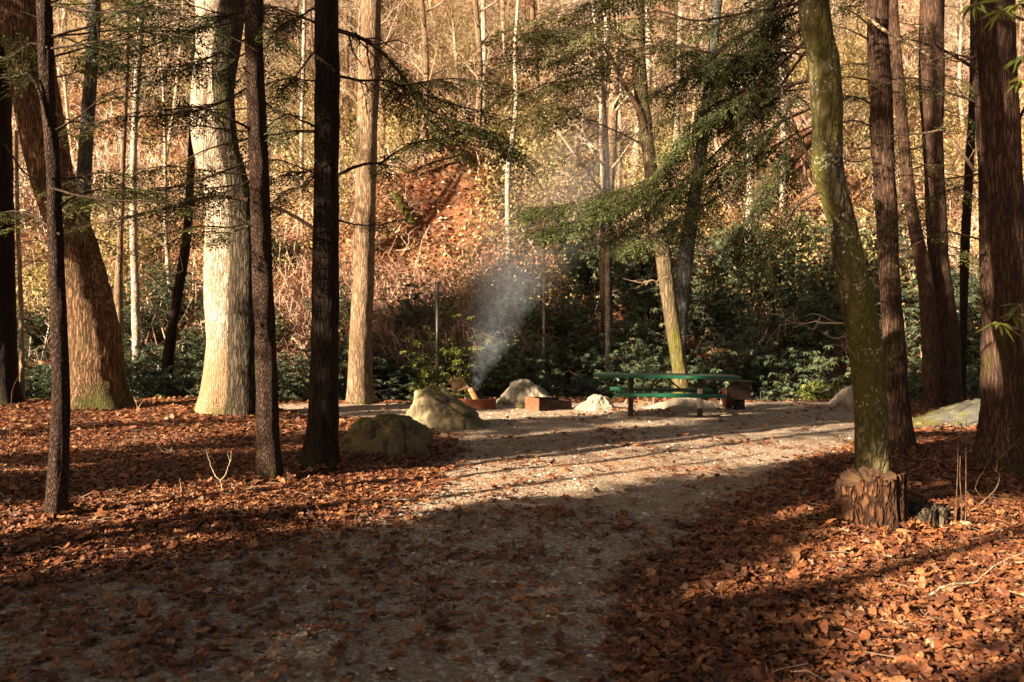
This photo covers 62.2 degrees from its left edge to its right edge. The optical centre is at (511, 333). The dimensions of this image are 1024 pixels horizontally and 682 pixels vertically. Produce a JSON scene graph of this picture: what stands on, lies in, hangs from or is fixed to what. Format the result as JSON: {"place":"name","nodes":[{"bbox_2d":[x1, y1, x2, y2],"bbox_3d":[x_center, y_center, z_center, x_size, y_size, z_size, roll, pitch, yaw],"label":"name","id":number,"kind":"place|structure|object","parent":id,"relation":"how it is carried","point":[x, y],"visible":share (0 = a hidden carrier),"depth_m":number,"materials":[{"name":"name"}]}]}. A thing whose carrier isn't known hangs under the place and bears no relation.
{"place":"outdoors","nodes":[
{"label":"outdoors","id":0,"kind":"place"},
{"bbox_2d":[0,0,1023,681],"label":"forest ground","id":1,"kind":"structure","parent":0,"point":[440,190],"depth_m":29.98,"materials":[{"name":"plant"}]},
{"bbox_2d":[14,130,49,399],"bbox_3d":[-10.012,-1.397,17.697,3.475,5.846,1.090,0,0,0],"label":"slim tree","id":2,"kind":"object","parent":1,"relation":"on","point":[22,329],"visible":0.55,"depth_m":17.96,"materials":[{"name":"brown plant"}]},
{"bbox_2d":[25,332,51,399],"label":"rhododendron","id":3,"kind":"object","parent":1,"relation":"on","point":[45,391],"visible":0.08,"depth_m":21.40,"materials":[{"name":"green plant"}]},
{"bbox_2d":[16,285,67,361],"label":"rhododendron","id":4,"kind":"object","parent":1,"relation":"on","point":[36,340],"visible":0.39,"depth_m":25.29,"materials":[{"name":"green plant"}]},
{"bbox_2d":[0,35,87,405],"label":"dark tree","id":5,"kind":"object","parent":1,"relation":"on","point":[9,374],"visible":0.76,"depth_m":17.25,"materials":[{"name":"brown plant"}]},
{"bbox_2d":[53,0,112,164],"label":"bare tree","id":6,"kind":"object","parent":1,"relation":"on","point":[63,68],"visible":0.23,"depth_m":37.20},
{"bbox_2d":[12,0,169,220],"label":"slender tree","id":7,"kind":"object","parent":1,"relation":"on","point":[84,154],"visible":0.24,"depth_m":20.06,"materials":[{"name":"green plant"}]},
{"bbox_2d":[0,0,204,411],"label":"leaning tree","id":8,"kind":"object","parent":1,"relation":"on","point":[98,380],"visible":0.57,"depth_m":16.15,"materials":[{"name":"brown plant"}]},
{"bbox_2d":[114,0,130,363],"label":"slim tree","id":9,"kind":"object","parent":1,"relation":"on","point":[118,290],"visible":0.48,"depth_m":23.93,"materials":[{"name":"grey plant"}]},
{"bbox_2d":[0,0,260,522],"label":"hemlock tree","id":10,"kind":"object","parent":1,"relation":"on","point":[57,490],"visible":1,"depth_m":6.62,"materials":[{"name":"brown plant"}]},
{"bbox_2d":[69,0,200,329],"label":"bare tree","id":11,"kind":"object","parent":1,"relation":"on","point":[167,261],"visible":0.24,"depth_m":26.11,"materials":[{"name":"white plant"}]},
{"bbox_2d":[129,0,144,371],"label":"slim tree","id":12,"kind":"object","parent":1,"relation":"on","point":[135,310],"visible":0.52,"depth_m":22.42,"materials":[{"name":"white plant"}]},
{"bbox_2d":[96,0,178,188],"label":"bare tree","id":13,"kind":"object","parent":1,"relation":"on","point":[142,105],"visible":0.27,"depth_m":33.95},
{"bbox_2d":[108,273,167,350],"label":"rhododendron","id":14,"kind":"object","parent":1,"relation":"on","point":[146,314],"visible":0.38,"depth_m":24.94,"materials":[{"name":"green plant"}]},
{"bbox_2d":[123,260,203,330],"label":"rhododendron","id":15,"kind":"object","parent":1,"relation":"on","point":[164,287],"visible":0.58,"depth_m":26.42,"materials":[{"name":"green plant"}]},
{"bbox_2d":[124,335,203,398],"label":"rhododendron","id":16,"kind":"object","parent":1,"relation":"on","point":[182,389],"visible":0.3,"depth_m":19.68,"materials":[{"name":"green plant"}]},
{"bbox_2d":[124,341,204,397],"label":"rhododendron","id":17,"kind":"object","parent":1,"relation":"on","point":[190,353],"visible":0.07,"depth_m":21.66,"materials":[{"name":"green plant"}]},
{"bbox_2d":[160,0,195,394],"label":"slender tree","id":18,"kind":"object","parent":1,"relation":"on","point":[171,332],"visible":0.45,"depth_m":20.51,"materials":[{"name":"brown plant"}]},
{"bbox_2d":[158,326,205,371],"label":"rhododendron","id":19,"kind":"object","parent":1,"relation":"on","point":[193,340],"visible":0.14,"depth_m":23.73,"materials":[{"name":"green plant"}]},
{"bbox_2d":[38,0,334,482],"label":"hemlock tree","id":20,"kind":"object","parent":1,"relation":"on","point":[268,461],"visible":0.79,"depth_m":8.35,"materials":[{"name":"brown plant"}]},
{"bbox_2d":[190,0,255,416],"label":"sycamore tree","id":21,"kind":"object","parent":1,"relation":"on","point":[228,384],"visible":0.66,"depth_m":15.09,"materials":[{"name":"beige plant"}]},
{"bbox_2d":[235,0,305,200],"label":"bare tree","id":22,"kind":"object","parent":1,"relation":"on","point":[272,62],"visible":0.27,"depth_m":26.44,"materials":[{"name":"white plant"}]},
{"bbox_2d":[300,0,306,236],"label":"slim tree","id":23,"kind":"object","parent":1,"relation":"on","point":[301,97],"visible":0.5,"depth_m":29.94,"materials":[{"name":"white plant"}]},
{"bbox_2d":[268,0,350,97],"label":"bare tree","id":24,"kind":"object","parent":1,"relation":"on","point":[311,39],"visible":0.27,"depth_m":35.81,"materials":[{"name":"beige plant"}]},
{"bbox_2d":[302,279,351,342],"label":"rhododendron","id":25,"kind":"object","parent":1,"relation":"on","point":[347,301],"visible":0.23,"depth_m":25.23,"materials":[{"name":"green plant"}]},
{"bbox_2d":[278,333,396,400],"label":"rhododendron","id":26,"kind":"object","parent":1,"relation":"on","point":[302,392],"visible":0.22,"depth_m":19.36,"materials":[{"name":"green plant"}]},
{"bbox_2d":[121,0,555,470],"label":"hemlock tree","id":27,"kind":"object","parent":1,"relation":"on","point":[321,443],"visible":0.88,"depth_m":9.07,"materials":[{"name":"brown plant"}]},
{"bbox_2d":[345,0,380,404],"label":"tulip tree","id":28,"kind":"object","parent":1,"relation":"on","point":[360,389],"visible":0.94,"depth_m":18.20,"materials":[{"name":"brown plant"}]},
{"bbox_2d":[307,0,426,174],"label":"bare tree","id":29,"kind":"object","parent":1,"relation":"on","point":[399,6],"visible":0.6,"depth_m":34.09,"materials":[{"name":"grey plant"}]},
{"bbox_2d":[339,0,405,103],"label":"bare tree","id":30,"kind":"object","parent":1,"relation":"on","point":[358,15],"visible":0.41,"depth_m":34.04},
{"bbox_2d":[339,413,432,456],"bbox_3d":[-1.573,1.276,10.428,1.180,0.615,0.764,0,0,0],"label":"boulder","id":31,"kind":"object","parent":1,"relation":"on","point":[391,434],"visible":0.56,"depth_m":10.17,"materials":[{"name":"stone"}]},
{"bbox_2d":[339,0,435,134],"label":"bare tree","id":32,"kind":"object","parent":1,"relation":"on","point":[347,58],"visible":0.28,"depth_m":40.40,"materials":[{"name":"beige plant"}]},
{"bbox_2d":[374,271,456,352],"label":"rhododendron","id":33,"kind":"object","parent":1,"relation":"on","point":[412,310],"visible":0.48,"depth_m":24.90,"materials":[{"name":"green plant"}]},
{"bbox_2d":[373,333,462,400],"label":"rhododendron","id":34,"kind":"object","parent":1,"relation":"on","point":[409,373],"visible":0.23,"depth_m":23.03,"materials":[{"name":"green plant"}]},
{"bbox_2d":[385,0,465,164],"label":"bare tree","id":35,"kind":"object","parent":1,"relation":"on","point":[425,41],"visible":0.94,"depth_m":34.70,"materials":[{"name":"grey plant"}]},
{"bbox_2d":[273,232,587,398],"bbox_3d":[-2.917,0.102,25.441,10.433,7.175,5.343,0,0,0],"label":"bank brush","id":36,"kind":"object","parent":1,"relation":"on","point":[395,337],"visible":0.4,"depth_m":25.91,"materials":[{"name":"plant"}]},
{"bbox_2d":[406,384,489,429],"bbox_3d":[-1.016,1.218,13.733,1.462,0.848,1.166,0,0,0],"label":"boulder","id":37,"kind":"object","parent":1,"relation":"on","point":[436,407],"visible":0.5,"depth_m":13.31,"materials":[{"name":"stone"}]},
{"bbox_2d":[400,301,500,397],"bbox_3d":[-1.438,1.138,20.014,2.420,3.854,2.516,0,0,0],"label":"rhododendron","id":38,"kind":"object","parent":1,"relation":"on","point":[458,352],"visible":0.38,"depth_m":19.73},
{"bbox_2d":[0,401,913,681],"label":"gravel lane","id":39,"kind":"structure","parent":1,"relation":"on","point":[306,653],"depth_m":5.51,"materials":[{"name":"gravel"}]},
{"bbox_2d":[0,438,852,681],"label":"pine needles","id":40,"kind":"object","parent":39,"relation":"on","point":[487,524],"visible":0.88,"depth_m":6.14,"materials":[{"name":"plant"}]},
{"bbox_2d":[445,377,496,409],"bbox_3d":[-0.831,1.186,16.900,1.062,0.650,0.786,0,0,0],"label":"fire ring","id":41,"kind":"object","parent":39,"relation":"on","point":[482,404],"visible":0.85,"depth_m":16.64,"materials":[{"name":"brown metal"}]},
{"bbox_2d":[0,414,1023,681],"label":"fallen twigs","id":42,"kind":"object","parent":39,"relation":"on","point":[474,534],"depth_m":5.99,"materials":[{"name":"wood"}]},
{"bbox_2d":[525,396,571,410],"bbox_3d":[0.754,1.375,16.847,0.896,0.293,0.468,0,0,-38],"label":"steel fire box","id":43,"kind":"object","parent":39,"relation":"on","point":[543,403],"visible":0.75,"depth_m":16.65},
{"bbox_2d":[572,394,615,410],"bbox_3d":[1.649,1.418,16.986,0.952,0.425,0.717,0,0,0],"label":"boulder","id":44,"kind":"object","parent":39,"relation":"on","point":[593,402],"visible":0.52,"depth_m":16.76,"materials":[{"name":"stone"}]},
{"bbox_2d":[594,372,740,416],"bbox_3d":[2.776,1.118,15.398,2.566,0.777,1.696,1,0,4],"label":"picnic table","id":45,"kind":"object","parent":39,"relation":"on","point":[697,393],"visible":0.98,"depth_m":15.27,"materials":[{"name":"green paint"}]},
{"bbox_2d":[642,398,724,409],"bbox_3d":[3.532,1.441,17.202,1.816,0.350,0.838,0,0,0],"label":"boulder","id":46,"kind":"object","parent":39,"relation":"on","point":[680,403],"visible":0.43,"depth_m":16.96,"materials":[{"name":"stone"}]},
{"bbox_2d":[711,379,755,409],"bbox_3d":[4.377,1.216,16.800,0.793,0.640,0.420,0,0,0],"label":"standing grill","id":47,"kind":"object","parent":39,"relation":"on","point":[738,394],"visible":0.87,"depth_m":16.63,"materials":[{"name":"brown metal"}]},
{"bbox_2d":[417,0,500,114],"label":"bare tree","id":48,"kind":"object","parent":1,"relation":"on","point":[453,32],"visible":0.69,"depth_m":42.41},
{"bbox_2d":[430,0,524,148],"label":"bare tree","id":49,"kind":"object","parent":1,"relation":"on","point":[477,19],"visible":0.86,"depth_m":35.18,"materials":[{"name":"grey plant"}]},
{"bbox_2d":[432,327,547,397],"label":"rhododendron","id":50,"kind":"object","parent":1,"relation":"on","point":[484,383],"visible":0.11,"depth_m":19.57,"materials":[{"name":"green plant"}]},
{"bbox_2d":[466,0,535,119],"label":"bare tree","id":51,"kind":"object","parent":1,"relation":"on","point":[502,19],"visible":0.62,"depth_m":44.42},
{"bbox_2d":[470,293,545,347],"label":"rhododendron","id":52,"kind":"object","parent":1,"relation":"on","point":[518,321],"visible":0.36,"depth_m":24.75,"materials":[{"name":"green plant"}]},
{"bbox_2d":[0,395,1023,681],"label":"leaf litter","id":53,"kind":"object","parent":1,"relation":"on","point":[770,547],"visible":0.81,"depth_m":5.53,"materials":[{"name":"plant"}]},
{"bbox_2d":[427,337,596,398],"bbox_3d":[-0.018,1.791,21.558,4.359,3.456,3.564,0,0,-3],"label":"rhododendron","id":54,"kind":"object","parent":1,"relation":"on","point":[563,393],"visible":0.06,"depth_m":20.91,"materials":[{"name":"green plant"}]},
{"bbox_2d":[505,0,519,296],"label":"slim tree","id":55,"kind":"object","parent":1,"relation":"on","point":[507,195],"visible":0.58,"depth_m":26.94,"materials":[{"name":"white plant"}]},
{"bbox_2d":[468,331,565,398],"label":"rhododendron","id":56,"kind":"object","parent":1,"relation":"on","point":[510,373],"visible":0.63,"depth_m":19.48,"materials":[{"name":"green plant"}]},
{"bbox_2d":[12,0,1023,353],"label":"hillside laurel","id":57,"kind":"object","parent":1,"relation":"on","point":[560,176],"visible":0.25,"depth_m":32.19,"materials":[{"name":"plant"}]},
{"bbox_2d":[12,0,1023,385],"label":"hillside brush","id":58,"kind":"object","parent":1,"relation":"on","point":[472,104],"visible":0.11,"depth_m":34.04,"materials":[{"name":"plant"}]},
{"bbox_2d":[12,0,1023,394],"bbox_3d":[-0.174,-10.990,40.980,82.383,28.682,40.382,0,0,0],"label":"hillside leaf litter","id":59,"kind":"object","parent":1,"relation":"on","point":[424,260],"visible":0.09,"depth_m":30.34,"materials":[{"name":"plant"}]},
{"bbox_2d":[20,401,1023,541],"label":"drifted leaves","id":60,"kind":"object","parent":1,"relation":"on","point":[911,524],"visible":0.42,"depth_m":6.66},
{"bbox_2d":[496,379,551,405],"bbox_3d":[0.325,1.281,18.020,1.467,0.642,1.007,0,0,0],"label":"boulder","id":61,"kind":"object","parent":1,"relation":"on","point":[516,392],"visible":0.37,"depth_m":17.74,"materials":[{"name":"stone"}]},
{"bbox_2d":[493,0,570,182],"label":"bare tree","id":62,"kind":"object","parent":1,"relation":"on","point":[532,6],"visible":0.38,"depth_m":37.42,"materials":[{"name":"grey plant"}]},
{"bbox_2d":[502,312,580,391],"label":"rhododendron","id":63,"kind":"object","parent":1,"relation":"on","point":[556,363],"visible":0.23,"depth_m":23.95,"materials":[{"name":"green plant"}]},
{"bbox_2d":[507,272,604,363],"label":"rhododendron","id":64,"kind":"object","parent":1,"relation":"on","point":[565,322],"visible":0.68,"depth_m":24.87,"materials":[{"name":"green plant"}]},
{"bbox_2d":[524,0,631,305],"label":"bare tree","id":65,"kind":"object","parent":1,"relation":"on","point":[602,153],"visible":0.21,"depth_m":27.66,"materials":[{"name":"pale twig"},{"name":"grey bark"}]},
{"bbox_2d":[536,222,627,295],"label":"rhododendron","id":66,"kind":"object","parent":1,"relation":"on","point":[581,267],"visible":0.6,"depth_m":27.28,"materials":[{"name":"green plant"}]},
{"bbox_2d":[549,0,631,196],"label":"bare tree","id":67,"kind":"object","parent":1,"relation":"on","point":[580,104],"visible":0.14,"depth_m":36.53,"materials":[{"name":"beige plant"}]},
{"bbox_2d":[556,374,627,398],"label":"rhododendron","id":68,"kind":"object","parent":1,"relation":"on","point":[596,390],"visible":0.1,"depth_m":20.72,"materials":[{"name":"green plant"}]},
{"bbox_2d":[591,0,609,392],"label":"slim tree","id":69,"kind":"object","parent":1,"relation":"on","point":[607,309],"visible":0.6,"depth_m":21.75,"materials":[{"name":"white plant"}]},
{"bbox_2d":[527,0,690,340],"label":"bare tree","id":70,"kind":"object","parent":1,"relation":"on","point":[612,111],"visible":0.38,"depth_m":25.65,"materials":[{"name":"grey plant"}]},
{"bbox_2d":[559,311,663,388],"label":"rhododendron","id":71,"kind":"object","parent":1,"relation":"on","point":[583,356],"visible":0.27,"depth_m":23.43,"materials":[{"name":"green plant"}]},
{"bbox_2d":[558,344,670,398],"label":"rhododendron","id":72,"kind":"object","parent":1,"relation":"on","point":[624,361],"visible":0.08,"depth_m":21.75,"materials":[{"name":"green plant"}]},
{"bbox_2d":[568,288,710,372],"bbox_3d":[3.690,0.580,23.777,3.973,3.845,3.652,0,0,-29],"label":"rhododendron","id":73,"kind":"object","parent":1,"relation":"on","point":[659,344],"visible":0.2,"depth_m":23.59,"materials":[{"name":"green plant"}]},
{"bbox_2d":[561,0,720,398],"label":"crooked tree","id":74,"kind":"object","parent":1,"relation":"on","point":[671,319],"visible":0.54,"depth_m":18.55,"materials":[{"name":"brown plant"}]},
{"bbox_2d":[596,337,696,398],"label":"rhododendron","id":75,"kind":"object","parent":1,"relation":"on","point":[650,382],"visible":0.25,"depth_m":20.23,"materials":[{"name":"green plant"}]},
{"bbox_2d":[596,258,697,340],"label":"rhododendron","id":76,"kind":"object","parent":1,"relation":"on","point":[639,301],"visible":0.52,"depth_m":25.61,"materials":[{"name":"green plant"}]},
{"bbox_2d":[586,217,711,307],"bbox_3d":[4.331,-1.958,26.556,4.449,3.491,3.122,0,0,18],"label":"rhododendron","id":77,"kind":"object","parent":1,"relation":"on","point":[642,268],"visible":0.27,"depth_m":26.27,"materials":[{"name":"green plant"}]},
{"bbox_2d":[421,0,890,472],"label":"mossy tree","id":78,"kind":"object","parent":1,"relation":"on","point":[867,360],"visible":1,"depth_m":7.66,"materials":[{"name":"green plant"}]},
{"bbox_2d":[620,0,702,149],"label":"bare tree","id":79,"kind":"object","parent":1,"relation":"on","point":[650,43],"visible":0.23,"depth_m":29.98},
{"bbox_2d":[671,0,721,392],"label":"blue trunk tree","id":80,"kind":"object","parent":1,"relation":"on","point":[683,280],"visible":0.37,"depth_m":19.86,"materials":[{"name":"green plant"}]},
{"bbox_2d":[648,251,770,346],"bbox_3d":[6.070,-0.960,24.931,3.880,3.076,3.173,0,0,-29],"label":"rhododendron","id":81,"kind":"object","parent":1,"relation":"on","point":[719,316],"visible":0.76,"depth_m":24.40,"materials":[{"name":"green plant"}]},
{"bbox_2d":[655,319,782,401],"bbox_3d":[5.024,1.557,21.910,4.034,3.904,3.708,0,0,7],"label":"rhododendron","id":82,"kind":"object","parent":1,"relation":"on","point":[714,386],"visible":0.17,"depth_m":21.49,"materials":[{"name":"green plant"}]},
{"bbox_2d":[692,221,780,310],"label":"rhododendron","id":83,"kind":"object","parent":1,"relation":"on","point":[716,241],"visible":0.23,"depth_m":27.14,"materials":[{"name":"green plant"}]},
{"bbox_2d":[698,0,809,262],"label":"bare tree","id":84,"kind":"object","parent":1,"relation":"on","point":[748,190],"visible":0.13,"depth_m":28.92,"materials":[{"name":"white plant"}]},
{"bbox_2d":[693,296,841,401],"bbox_3d":[6.914,0.906,23.055,3.962,3.834,3.641,0,0,19],"label":"rhododendron","id":85,"kind":"object","parent":1,"relation":"on","point":[750,320],"visible":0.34,"depth_m":22.49,"materials":[{"name":"green plant"}]},
{"bbox_2d":[744,239,841,337],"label":"rhododendron","id":86,"kind":"object","parent":1,"relation":"on","point":[809,285],"visible":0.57,"depth_m":25.28,"materials":[{"name":"green plant"}]},
{"bbox_2d":[743,344,848,401],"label":"rhododendron","id":87,"kind":"object","parent":1,"relation":"on","point":[820,367],"visible":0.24,"depth_m":21.38,"materials":[{"name":"green plant"}]},
{"bbox_2d":[761,287,846,370],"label":"rhododendron","id":88,"kind":"object","parent":1,"relation":"on","point":[817,335],"visible":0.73,"depth_m":23.95,"materials":[{"name":"green plant"}]},
{"bbox_2d":[759,217,878,311],"bbox_3d":[9.815,-2.031,27.170,4.468,3.506,3.135,0,0,28],"label":"rhododendron","id":89,"kind":"object","parent":1,"relation":"on","point":[822,234],"visible":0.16,"depth_m":26.91,"materials":[{"name":"green plant"}]},
{"bbox_2d":[794,372,851,400],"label":"rhododendron","id":90,"kind":"object","parent":1,"relation":"on","point":[815,394],"visible":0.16,"depth_m":19.74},
{"bbox_2d":[743,0,968,452],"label":"hemlock tree","id":91,"kind":"object","parent":1,"relation":"on","point":[901,432],"visible":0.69,"depth_m":10.29,"materials":[{"name":"red plant"}]},
{"bbox_2d":[834,466,908,532],"bbox_3d":[2.735,1.270,6.479,0.582,0.474,0.491,0,0,0],"label":"tree stump","id":92,"kind":"object","parent":1,"relation":"on","point":[866,496],"visible":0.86,"depth_m":6.32,"materials":[{"name":"bark"},{"name":"wood"}]},
{"bbox_2d":[827,279,919,355],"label":"rhododendron","id":93,"kind":"object","parent":1,"relation":"on","point":[905,310],"visible":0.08,"depth_m":24.69,"materials":[{"name":"green plant"}]},
{"bbox_2d":[858,215,915,288],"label":"rhododendron","id":94,"kind":"object","parent":1,"relation":"on","point":[874,233],"visible":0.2,"depth_m":27.30,"materials":[{"name":"green plant"}]},
{"bbox_2d":[848,0,959,407],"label":"hemlock tree","id":95,"kind":"object","parent":1,"relation":"on","point":[929,338],"visible":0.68,"depth_m":16.70,"materials":[{"name":"red plant"}]},
{"bbox_2d":[835,0,1023,405],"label":"hemlock tree","id":96,"kind":"object","parent":1,"relation":"on","point":[932,110],"visible":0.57,"depth_m":17.02,"materials":[{"name":"red plant"}]},
{"bbox_2d":[908,497,950,529],"bbox_3d":[3.149,1.394,6.455,0.384,0.266,0.327,0,0,0],"label":"tree stump","id":97,"kind":"object","parent":1,"relation":"on","point":[922,509],"visible":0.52,"depth_m":6.35,"materials":[{"name":"grey wood"}]},
{"bbox_2d":[849,0,1023,476],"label":"hemlock tree","id":98,"kind":"object","parent":1,"relation":"on","point":[998,114],"visible":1,"depth_m":8.93,"materials":[{"name":"red plant"}]},
{"bbox_2d":[901,280,977,354],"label":"rhododendron","id":99,"kind":"object","parent":1,"relation":"on","point":[917,316],"visible":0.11,"depth_m":25.08,"materials":[{"name":"green plant"}]},
{"bbox_2d":[905,297,980,385],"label":"rhododendron","id":100,"kind":"object","parent":1,"relation":"on","point":[973,349],"visible":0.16,"depth_m":23.41,"materials":[{"name":"green plant"}]},
{"bbox_2d":[907,359,979,400],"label":"rhododendron","id":101,"kind":"object","parent":1,"relation":"on","point":[971,385],"visible":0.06,"depth_m":20.19,"materials":[{"name":"green plant"}]},
{"bbox_2d":[910,253,979,318],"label":"rhododendron","id":102,"kind":"object","parent":1,"relation":"on","point":[956,280],"visible":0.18,"depth_m":26.24,"materials":[{"name":"green plant"}]},
{"bbox_2d":[912,398,979,429],"bbox_3d":[7.085,1.261,13.333,1.768,0.570,1.494,0,0,0],"label":"boulder","id":103,"kind":"object","parent":1,"relation":"on","point":[962,412],"visible":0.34,"depth_m":13.10,"materials":[{"name":"grey stone"}]},
{"bbox_2d":[944,0,969,140],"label":"bare tree","id":104,"kind":"object","parent":1,"relation":"on","point":[960,40],"visible":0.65,"depth_m":38.77,"materials":[{"name":"white plant"}]},
{"bbox_2d":[959,55,975,400],"bbox_3d":[9.605,-4.990,17.902,0.424,13.019,0.190,0,0,0],"label":"slender tree","id":105,"kind":"object","parent":1,"relation":"on","point":[965,242],"visible":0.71,"depth_m":17.83,"materials":[{"name":"black plant"}]},
{"bbox_2d":[959,0,1023,340],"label":"leafy branch","id":106,"kind":"object","parent":1,"relation":"on","point":[1012,9],"visible":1,"depth_m":3.57,"materials":[{"name":"green leaf"},{"name":"twig bark"}]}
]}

